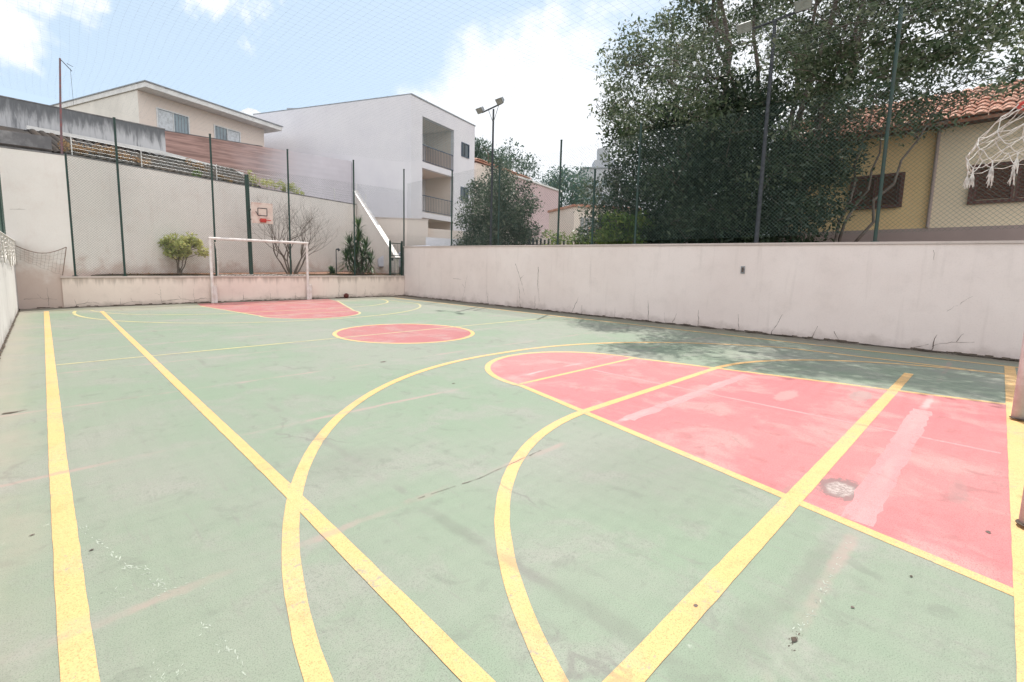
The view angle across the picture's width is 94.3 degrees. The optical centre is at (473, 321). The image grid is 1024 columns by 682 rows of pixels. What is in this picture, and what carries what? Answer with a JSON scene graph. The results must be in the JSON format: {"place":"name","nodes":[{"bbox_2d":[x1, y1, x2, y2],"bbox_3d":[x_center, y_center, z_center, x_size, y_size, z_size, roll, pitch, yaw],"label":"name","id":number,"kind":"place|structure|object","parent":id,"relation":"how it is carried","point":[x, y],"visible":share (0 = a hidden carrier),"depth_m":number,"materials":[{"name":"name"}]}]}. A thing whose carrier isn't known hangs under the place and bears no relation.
{"place":"outdoors","nodes":[
{"label":"outdoors","id":0,"kind":"place"},
{"bbox_2d":[51,80,282,146],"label":"beige house","id":1,"kind":"structure","parent":0,"point":[85,104],"depth_m":23.62,"materials":[{"name":"paint"}]},
{"bbox_2d":[156,107,189,133],"bbox_3d":[-14.833,-9.769,23.431,0.078,1.180,1.600,4,8,26],"label":"window","id":2,"kind":"structure","parent":1,"relation":"in","point":[172,125],"depth_m":23.38,"materials":[{"name":"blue glass"}]},
{"bbox_2d":[213,124,240,141],"bbox_3d":[-13.521,-10.058,26.057,0.078,1.140,1.600,4,8,26],"label":"window","id":3,"kind":"structure","parent":1,"relation":"in","point":[233,136],"depth_m":25.95,"materials":[{"name":"grey glass"}]},
{"bbox_2d":[91,274,400,275],"bbox_3d":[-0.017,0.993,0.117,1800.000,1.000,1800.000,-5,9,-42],"label":"ground","id":4,"kind":"structure","parent":0,"point":[254,274],"depth_m":18.84,"materials":[{"name":"brown soil"}]},
{"bbox_2d":[0,95,260,187],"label":"old shed","id":5,"kind":"structure","parent":4,"relation":"on","point":[28,125],"depth_m":16.55,"materials":[{"name":"grey concrete"}]},
{"bbox_2d":[58,139,150,164],"bbox_3d":[-12.301,-5.564,15.952,0.704,0.816,2.870,5,8,28],"label":"dry vine","id":6,"kind":"object","parent":5,"relation":"on","point":[105,152],"visible":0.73,"depth_m":15.76,"materials":[{"name":"brown plant"}]},
{"bbox_2d":[185,158,232,181],"bbox_3d":[-10.723,-6.091,19.262,1.864,1.090,0.365,0,7,-6],"label":"dry vine","id":7,"kind":"object","parent":5,"relation":"on","point":[221,176],"visible":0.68,"depth_m":19.21,"materials":[{"name":"brown plant"}]},
{"bbox_2d":[0,146,356,308],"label":"tall wall","id":8,"kind":"structure","parent":4,"relation":"on","point":[35,198],"depth_m":15.85,"materials":[{"name":"beige paint"}]},
{"bbox_2d":[59,58,73,153],"bbox_3d":[-12.411,-6.500,14.449,0.470,2.903,0.084,-3,8,-29],"label":"antenna mast","id":9,"kind":"object","parent":8,"relation":"on","point":[60,114],"visible":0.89,"depth_m":14.38,"materials":[{"name":"metal"}]},
{"bbox_2d":[191,169,201,176],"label":"wall weed","id":10,"kind":"object","parent":8,"relation":"on","point":[198,175],"depth_m":18.02,"materials":[{"name":"green plant"}]},
{"bbox_2d":[70,135,351,200],"bbox_3d":[-9.332,-6.022,19.866,0.101,0.660,12.362,5,8,29],"label":"electric fence","id":11,"kind":"object","parent":8,"relation":"on","point":[71,140],"visible":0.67,"depth_m":17.48,"materials":[{"name":"metal"}]},
{"bbox_2d":[247,170,304,194],"bbox_3d":[-8.816,-6.071,21.262,0.707,0.918,3.301,4,7,26],"label":"flowering shrub","id":12,"kind":"object","parent":8,"relation":"on","point":[273,183],"visible":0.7,"depth_m":21.12,"materials":[{"name":"green plant"}]},
{"bbox_2d":[109,271,386,274],"bbox_3d":[-9.382,-2.126,20.341,12.100,0.070,3.980,-5,9,-42],"label":"planting bed","id":13,"kind":"object","parent":4,"relation":"on","point":[344,272],"visible":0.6,"depth_m":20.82,"materials":[{"name":"brown soil"}]},
{"bbox_2d":[157,231,208,274],"bbox_3d":[-10.414,-2.468,17.139,1.676,1.647,1.091,-5,9,-42],"label":"yellow shrub","id":14,"kind":"object","parent":13,"relation":"on","point":[184,247],"visible":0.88,"depth_m":16.97,"materials":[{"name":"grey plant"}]},
{"bbox_2d":[244,174,272,274],"bbox_3d":[-8.187,-3.671,17.951,1.186,3.802,0.687,2,7,6],"label":"basketball hoop","id":15,"kind":"object","parent":13,"relation":"on","point":[262,213],"visible":0.98,"depth_m":18.04,"materials":[{"name":"green metal"}]},
{"bbox_2d":[242,192,339,274],"bbox_3d":[-7.498,-3.764,20.051,2.457,3.560,4.431,7,9,41],"label":"bare tree","id":16,"kind":"object","parent":13,"relation":"on","point":[302,255],"visible":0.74,"depth_m":19.77,"materials":[{"name":"brown plant"}]},
{"bbox_2d":[327,266,338,274],"bbox_3d":[-6.278,-2.199,20.975,0.686,0.668,0.606,-5,9,-42],"label":"spiky plant","id":17,"kind":"object","parent":13,"relation":"on","point":[331,268],"visible":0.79,"depth_m":20.92,"materials":[{"name":"green plant"}]},
{"bbox_2d":[336,248,340,271],"bbox_3d":[-6.039,-2.696,21.146,0.217,1.183,0.117,1,7,-3],"label":"garden lamp","id":18,"kind":"object","parent":13,"relation":"on","point":[338,249],"visible":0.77,"depth_m":21.07,"materials":[{"name":"metal"}]},
{"bbox_2d":[337,216,380,274],"bbox_3d":[-5.253,-3.514,21.825,2.475,2.954,1.352,-5,9,-42],"label":"spiky plant","id":19,"kind":"object","parent":13,"relation":"on","point":[351,240],"visible":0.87,"depth_m":21.70,"materials":[{"name":"green plant"}]},
{"bbox_2d":[165,130,351,202],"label":"party wall","id":20,"kind":"structure","parent":4,"relation":"on","point":[252,157],"depth_m":25.35,"materials":[{"name":"pink brick"}]},
{"bbox_2d":[355,190,399,274],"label":"stair wall","id":21,"kind":"structure","parent":4,"relation":"on","point":[369,222],"depth_m":24.22,"materials":[{"name":"white paint"}]},
{"bbox_2d":[356,182,365,205],"bbox_3d":[-5.951,-6.750,25.043,0.044,1.320,1.012,-5,9,-42],"label":"electric fence","id":22,"kind":"object","parent":21,"relation":"on","point":[360,194],"visible":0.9,"depth_m":24.98,"materials":[{"name":"metal"}]},
{"bbox_2d":[426,237,525,245],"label":"white boundary wall","id":23,"kind":"structure","parent":4,"relation":"on","point":[431,242],"depth_m":25.32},
{"bbox_2d":[474,137,511,168],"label":"distant tree","id":24,"kind":"object","parent":4,"relation":"on","point":[481,155],"visible":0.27,"depth_m":43.16,"materials":[{"name":"green plant"}]},
{"bbox_2d":[452,157,544,245],"bbox_3d":[1.100,-5.159,23.665,4.263,5.855,5.039,-5,9,-42],"label":"broadleaf tree","id":25,"kind":"object","parent":4,"relation":"on","point":[504,226],"visible":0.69,"depth_m":22.94,"materials":[{"name":"green plant"}]},
{"bbox_2d":[428,228,569,244],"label":"pink boundary wall","id":26,"kind":"structure","parent":4,"relation":"on","point":[454,234],"depth_m":26.60,"materials":[{"name":"beige paint"}]},
{"bbox_2d":[475,135,544,179],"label":"distant tree","id":27,"kind":"object","parent":4,"relation":"on","point":[524,164],"visible":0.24,"depth_m":53.08,"materials":[{"name":"green plant"}]},
{"bbox_2d":[474,158,561,237],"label":"pink house","id":28,"kind":"structure","parent":4,"relation":"on","point":[478,163],"depth_m":43.47,"materials":[{"name":"paint"}]},
{"bbox_2d":[526,238,597,244],"bbox_3d":[5.002,-3.081,23.049,4.949,1.866,0.095,1,7,-2],"label":"picket fence","id":29,"kind":"object","parent":4,"relation":"on","point":[544,242],"visible":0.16,"depth_m":22.88,"materials":[{"name":"metal"}]},
{"bbox_2d":[536,165,595,206],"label":"distant tree","id":30,"kind":"object","parent":4,"relation":"on","point":[570,187],"visible":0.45,"depth_m":53.22,"materials":[{"name":"green plant"}]},
{"bbox_2d":[542,229,589,244],"bbox_3d":[3.480,-2.546,18.064,1.633,2.038,2.466,-1,7,-18],"label":"yellow green shrub","id":31,"kind":"object","parent":4,"relation":"on","point":[553,239],"visible":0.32,"depth_m":17.70,"materials":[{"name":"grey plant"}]},
{"bbox_2d":[547,204,628,244],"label":"grey outbuilding","id":32,"kind":"structure","parent":4,"relation":"on","point":[563,219],"depth_m":32.96,"materials":[{"name":"beige paint"}]},
{"bbox_2d":[580,217,598,236],"bbox_3d":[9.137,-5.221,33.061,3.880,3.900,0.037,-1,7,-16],"label":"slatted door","id":33,"kind":"structure","parent":32,"relation":"in","point":[582,218],"depth_m":32.43,"materials":[{"name":"metal"}]},
{"bbox_2d":[577,148,620,204],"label":"apartment tower","id":34,"kind":"structure","parent":4,"relation":"on","point":[599,167],"depth_m":95.66,"materials":[{"name":"grey concrete"}]},
{"bbox_2d":[583,209,656,243],"bbox_3d":[4.747,-2.432,15.505,1.873,2.451,2.184,-1,7,-14],"label":"yellow green shrub","id":35,"kind":"object","parent":4,"relation":"on","point":[612,240],"visible":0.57,"depth_m":15.14,"materials":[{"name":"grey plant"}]},
{"bbox_2d":[573,160,668,244],"bbox_3d":[5.251,-3.506,16.728,3.736,4.348,3.759,0,7,-9],"label":"broadleaf tree","id":36,"kind":"object","parent":4,"relation":"on","point":[624,191],"visible":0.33,"depth_m":16.34,"materials":[{"name":"green plant"}]},
{"bbox_2d":[598,59,874,243],"bbox_3d":[7.375,-4.191,14.741,5.636,7.224,7.912,-5,9,-42],"label":"dense tree","id":37,"kind":"object","parent":4,"relation":"on","point":[694,205],"visible":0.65,"depth_m":13.29,"materials":[{"name":"green plant"}]},
{"bbox_2d":[587,0,1023,242],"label":"tree","id":38,"kind":"object","parent":4,"relation":"on","point":[808,67],"visible":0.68,"depth_m":12.56,"materials":[{"name":"green plant"}]},
{"bbox_2d":[776,78,1023,241],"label":"ochre house","id":39,"kind":"structure","parent":4,"relation":"on","point":[1008,232],"depth_m":14.01,"materials":[{"name":"paint"}]},
{"bbox_2d":[849,172,905,209],"bbox_3d":[12.847,-4.155,15.133,0.088,1.060,1.320,-5,9,-42],"label":"window","id":40,"kind":"structure","parent":39,"relation":"in","point":[900,175],"depth_m":15.02,"materials":[{"name":"brown paint"}]},
{"bbox_2d":[967,160,1023,204],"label":"window","id":41,"kind":"structure","parent":39,"relation":"in","point":[1018,189],"depth_m":13.21,"materials":[{"name":"brown paint"}]},
{"bbox_2d":[825,73,976,241],"bbox_3d":[10.928,-3.462,12.518,2.438,5.430,2.892,-5,9,-42],"label":"slender tree","id":42,"kind":"object","parent":4,"relation":"on","point":[880,130],"visible":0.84,"depth_m":12.07,"materials":[{"name":"green plant"}]},
{"bbox_2d":[973,26,1023,88],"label":"broadleaf tree","id":43,"kind":"object","parent":4,"relation":"on","point":[1019,58],"visible":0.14,"depth_m":13.99,"materials":[{"name":"green plant"}]},
{"bbox_2d":[239,108,260,115],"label":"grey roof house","id":44,"kind":"structure","parent":0,"point":[251,111],"depth_m":35.06,"materials":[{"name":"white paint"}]},
{"bbox_2d":[253,93,475,230],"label":"white house","id":45,"kind":"structure","parent":0,"point":[380,171],"depth_m":28.46,"materials":[{"name":"paint"}]},
{"bbox_2d":[460,187,468,200],"bbox_3d":[-0.612,-8.613,32.006,0.058,0.900,0.940,5,8,31],"label":"window","id":46,"kind":"structure","parent":45,"relation":"in","point":[462,190],"depth_m":31.89,"materials":[{"name":"grey glass"}]},
{"bbox_2d":[461,142,469,158],"bbox_3d":[-0.545,-11.468,31.680,0.078,0.890,0.940,5,8,31],"label":"window","id":47,"kind":"structure","parent":45,"relation":"in","point":[465,148],"depth_m":31.63,"materials":[{"name":"grey glass"}]},
{"bbox_2d":[375,217,428,272],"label":"beige boundary wall","id":48,"kind":"structure","parent":0,"point":[397,231],"depth_m":25.90,"materials":[{"name":"paint"}]},
{"bbox_2d":[377,245,428,266],"bbox_3d":[-2.973,-3.236,24.794,4.036,1.500,1.650,0,7,-11],"label":"parked car","id":49,"kind":"object","parent":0,"point":[382,260],"visible":0.09,"depth_m":23.68,"materials":[{"name":"silver metal"}]},
{"bbox_2d":[0,296,1018,681],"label":"court floor","id":50,"kind":"structure","parent":0,"point":[624,542],"depth_m":2.82,"materials":[{"name":"green paint"}]},
{"bbox_2d":[0,232,18,350],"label":"whitewashed wall","id":51,"kind":"structure","parent":50,"relation":"on","point":[9,305],"depth_m":10.00,"materials":[{"name":"white paint"}]},
{"bbox_2d":[0,178,5,233],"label":"chainlink fence","id":52,"kind":"object","parent":51,"relation":"on","point":[2,223],"visible":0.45,"depth_m":12.85,"materials":[{"name":"green metal"}]},
{"bbox_2d":[0,231,17,266],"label":"draped net","id":53,"kind":"object","parent":51,"relation":"hanging from","point":[9,244],"visible":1,"depth_m":10.61,"materials":[{"name":"white fabric"}]},
{"bbox_2d":[16,246,66,274],"bbox_3d":[-12.844,-1.820,14.121,1.138,0.873,0.076,-5,9,-42],"label":"sagging net","id":54,"kind":"object","parent":51,"relation":"hanging from","point":[45,258],"visible":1,"depth_m":14.16,"materials":[{"name":"grey fabric"}]},
{"bbox_2d":[44,311,99,681],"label":"side line","id":55,"kind":"object","parent":50,"relation":"on","point":[77,656],"visible":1,"depth_m":2.37,"materials":[{"name":"yellow paint"}]},
{"bbox_2d":[80,525,164,586],"bbox_3d":[-1.835,1.192,2.426,0.928,0.001,0.079,5,8,31],"label":"chalk scratch","id":56,"kind":"object","parent":50,"relation":"on","point":[124,562],"visible":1,"depth_m":2.34},
{"bbox_2d":[91,574,204,610],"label":"paint chips","id":57,"kind":"object","parent":50,"relation":"on","point":[145,589],"visible":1,"depth_m":2.15,"materials":[{"name":"white paint"}]},
{"bbox_2d":[142,633,219,681],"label":"paint chips","id":58,"kind":"object","parent":50,"relation":"on","point":[173,670],"visible":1,"depth_m":1.74,"materials":[{"name":"white paint"}]},
{"bbox_2d":[62,298,377,310],"bbox_3d":[-7.920,-0.697,17.500,11.710,0.001,0.054,-5,9,-42],"label":"base line","id":59,"kind":"object","parent":50,"relation":"on","point":[219,304],"visible":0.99,"depth_m":16.61,"materials":[{"name":"yellow paint"}]},
{"bbox_2d":[201,621,245,674],"bbox_3d":[-0.982,1.273,1.863,0.408,0.001,0.039,6,9,38],"label":"chalk scratch","id":60,"kind":"object","parent":50,"relation":"on","point":[228,649],"visible":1,"depth_m":1.84},
{"bbox_2d":[115,301,339,310],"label":"volleyball end line","id":61,"kind":"object","parent":50,"relation":"on","point":[217,306],"visible":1,"depth_m":15.85,"materials":[{"name":"yellow paint"}]},
{"bbox_2d":[60,276,404,307],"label":"retaining wall","id":62,"kind":"structure","parent":50,"relation":"on","point":[90,291],"depth_m":17.22,"materials":[{"name":"paint"}]},
{"bbox_2d":[63,117,404,275],"bbox_3d":[-7.855,-4.326,18.543,12.338,5.028,0.145,-5,9,-42],"label":"chainlink fence","id":63,"kind":"object","parent":62,"relation":"on","point":[120,207],"visible":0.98,"depth_m":17.12,"materials":[{"name":"green metal"}]},
{"bbox_2d":[389,240,402,275],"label":"metal gate","id":64,"kind":"structure","parent":63,"relation":"attached to","point":[393,259],"depth_m":22.59,"materials":[{"name":"green metal"}]},
{"bbox_2d":[90,299,388,314],"bbox_3d":[-6.711,-0.521,16.198,9.832,0.001,3.063,-5,9,-42],"label":"goal area line","id":65,"kind":"object","parent":50,"relation":"on","point":[227,313],"visible":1,"depth_m":13.78,"materials":[{"name":"yellow paint"}]},
{"bbox_2d":[72,299,420,322],"bbox_3d":[-5.892,-0.365,14.988,10.256,0.001,5.959,-5,9,-42],"label":"three point line","id":66,"kind":"object","parent":50,"relation":"on","point":[74,312],"visible":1,"depth_m":12.46,"materials":[{"name":"yellow paint"}]},
{"bbox_2d":[208,237,311,302],"bbox_3d":[-8.129,-1.988,18.331,3.760,2.370,0.198,-5,9,-42],"label":"football goal","id":67,"kind":"object","parent":50,"relation":"on","point":[214,296],"visible":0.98,"depth_m":17.68,"materials":[{"name":"white metal"}]},
{"bbox_2d":[198,299,358,318],"bbox_3d":[-5.807,-0.477,15.961,5.038,0.001,6.640,-5,9,-42],"label":"red key","id":68,"kind":"object","parent":50,"relation":"on","point":[295,308],"visible":0.99,"depth_m":15.57,"materials":[{"name":"paint"}]},
{"bbox_2d":[202,302,360,318],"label":"key line","id":69,"kind":"object","parent":68,"relation":"on","point":[292,318],"visible":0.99,"depth_m":13.87,"materials":[{"name":"yellow paint"}]},
{"bbox_2d":[100,311,494,681],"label":"volleyball side line","id":70,"kind":"object","parent":50,"relation":"on","point":[461,664],"visible":1,"depth_m":2.41,"materials":[{"name":"yellow paint"}]},
{"bbox_2d":[57,317,553,364],"bbox_3d":[-1.629,0.226,10.604,11.600,0.001,0.064,-5,9,-42],"label":"court line","id":71,"kind":"object","parent":50,"relation":"on","point":[277,343],"visible":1,"depth_m":8.70,"materials":[{"name":"yellow paint"}]},
{"bbox_2d":[337,324,470,342],"bbox_3d":[-1.532,0.232,10.571,2.940,0.001,2.940,-5,9,-42],"label":"red centre circle","id":72,"kind":"object","parent":50,"relation":"on","point":[431,334],"visible":1,"depth_m":10.37,"materials":[{"name":"paint"}]},
{"bbox_2d":[333,324,474,343],"bbox_3d":[-1.532,0.232,10.570,3.106,0.001,3.106,-5,9,-42],"label":"circle line","id":73,"kind":"object","parent":72,"relation":"on","point":[337,336],"visible":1,"depth_m":9.92,"materials":[{"name":"yellow paint"}]},
{"bbox_2d":[419,451,537,497],"bbox_3d":[0.115,1.099,3.463,1.246,0.001,0.051,-5,9,-42],"label":"floor crack","id":74,"kind":"object","parent":50,"relation":"on","point":[480,477],"visible":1,"depth_m":3.37,"materials":[{"name":"grey concrete"}]},
{"bbox_2d":[0,295,1019,359],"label":"dirt line","id":75,"kind":"object","parent":50,"relation":"on","point":[10,329],"visible":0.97,"depth_m":11.61,"materials":[{"name":"brown soil"}]},
{"bbox_2d":[282,342,1004,681],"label":"three point line","id":76,"kind":"object","parent":50,"relation":"on","point":[313,665],"visible":1,"depth_m":2.35,"materials":[{"name":"yellow paint"}]},
{"bbox_2d":[399,298,1017,367],"bbox_3d":[4.536,0.107,12.474,0.104,0.001,24.250,-5,9,-42],"label":"side line","id":77,"kind":"object","parent":50,"relation":"on","point":[751,337],"visible":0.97,"depth_m":10.26,"materials":[{"name":"yellow paint"}]},
{"bbox_2d":[403,240,1023,360],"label":"boundary wall","id":78,"kind":"structure","parent":50,"relation":"on","point":[957,296],"depth_m":11.05,"materials":[{"name":"paint"}]},
{"bbox_2d":[475,97,503,244],"bbox_3d":[0.581,-5.627,18.062,0.270,5.370,1.380,-5,9,-42],"label":"floodlight pole","id":79,"kind":"object","parent":78,"relation":"on","point":[480,109],"visible":0.87,"depth_m":18.00,"materials":[{"name":"metal"}]},
{"bbox_2d":[407,7,1023,245],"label":"chainlink fence","id":80,"kind":"object","parent":78,"relation":"on","point":[888,125],"visible":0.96,"depth_m":10.97,"materials":[{"name":"green metal"}]},
{"bbox_2d":[0,0,987,160],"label":"overhead net","id":81,"kind":"object","parent":80,"relation":"attached to","point":[423,66],"visible":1,"depth_m":10.80,"materials":[{"name":"fabric"}]},
{"bbox_2d":[740,266,744,273],"bbox_3d":[6.562,-1.268,11.551,0.025,0.180,0.090,-5,9,-42],"label":"electrical socket","id":82,"kind":"object","parent":78,"relation":"attached to","point":[742,270],"visible":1,"depth_m":11.54,"materials":[{"name":"metal"}]},
{"bbox_2d":[736,0,811,242],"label":"floodlight pole","id":83,"kind":"object","parent":78,"relation":"on","point":[748,28],"visible":0.81,"depth_m":11.06,"materials":[{"name":"metal"}]},
{"bbox_2d":[494,359,989,681],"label":"goal area line","id":84,"kind":"object","parent":50,"relation":"on","point":[547,664],"visible":1,"depth_m":2.49,"materials":[{"name":"yellow paint"}]},
{"bbox_2d":[490,352,1012,587],"bbox_3d":[2.516,0.851,5.920,4.920,0.001,5.630,-5,9,-42],"label":"red key","id":85,"kind":"object","parent":50,"relation":"on","point":[949,502],"visible":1,"depth_m":4.37,"materials":[{"name":"paint"}]},
{"bbox_2d":[518,358,634,383],"bbox_3d":[1.653,0.703,7.038,2.850,0.001,0.063,-5,9,-42],"label":"free throw line","id":86,"kind":"object","parent":85,"relation":"on","point":[574,371],"visible":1,"depth_m":6.87,"materials":[{"name":"yellow paint"}]},
{"bbox_2d":[623,374,751,420],"bbox_3d":[2.751,0.869,5.796,3.200,0.001,0.153,-5,9,-41],"label":"rubbed stripe","id":87,"kind":"object","parent":85,"relation":"on","point":[659,407],"visible":1,"depth_m":5.49,"materials":[{"name":"pink paint"}]},
{"bbox_2d":[485,351,1013,595],"bbox_3d":[2.511,0.847,5.950,5.013,0.001,5.703,-5,9,-42],"label":"key line","id":88,"kind":"object","parent":85,"relation":"on","point":[1009,590],"visible":1,"depth_m":3.37,"materials":[{"name":"yellow paint"}]},
{"bbox_2d":[594,370,1000,453],"bbox_3d":[3.108,0.910,5.502,0.061,0.001,4.050,-5,9,-41],"label":"rubbed stripe","id":89,"kind":"object","parent":85,"relation":"on","point":[812,414],"visible":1,"depth_m":4.96,"materials":[{"name":"pink paint"}]},
{"bbox_2d":[841,408,931,526],"bbox_3d":[3.635,1.091,4.048,3.550,0.001,0.192,-5,9,-42],"label":"rubbed stripe","id":90,"kind":"object","parent":85,"relation":"on","point":[872,491],"visible":1,"depth_m":3.56,"materials":[{"name":"pink paint"}]},
{"bbox_2d":[602,373,912,681],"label":"volleyball end line","id":91,"kind":"object","parent":50,"relation":"on","point":[648,654],"visible":1,"depth_m":2.37,"materials":[{"name":"yellow paint"}]},
{"bbox_2d":[792,542,850,637],"bbox_3d":[1.719,1.266,2.303,1.057,0.001,0.050,-5,9,-42],"label":"chalk scratch","id":92,"kind":"object","parent":50,"relation":"on","point":[815,601],"visible":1,"depth_m":2.16},
{"bbox_2d":[1004,366,1023,681],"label":"base line","id":93,"kind":"object","parent":50,"relation":"on","point":[1015,437],"visible":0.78,"depth_m":3.15,"materials":[{"name":"yellow paint"}]},
{"bbox_2d":[1009,334,1023,526],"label":"football goal","id":94,"kind":"object","parent":50,"relation":"on","point":[1017,412],"visible":1,"depth_m":4.87,"materials":[{"name":"paint"}]},
{"bbox_2d":[0,0,1023,220],"label":"sky","id":95,"kind":"structure","parent":0,"point":[576,130],"materials":[{"name":"blue"}]},
{"bbox_2d":[963,101,1023,187],"bbox_3d":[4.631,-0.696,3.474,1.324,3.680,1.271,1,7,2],"label":"net","id":96,"kind":"object","parent":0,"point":[970,180],"visible":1,"depth_m":3.85,"materials":[{"name":"white fabric"}]}
]}

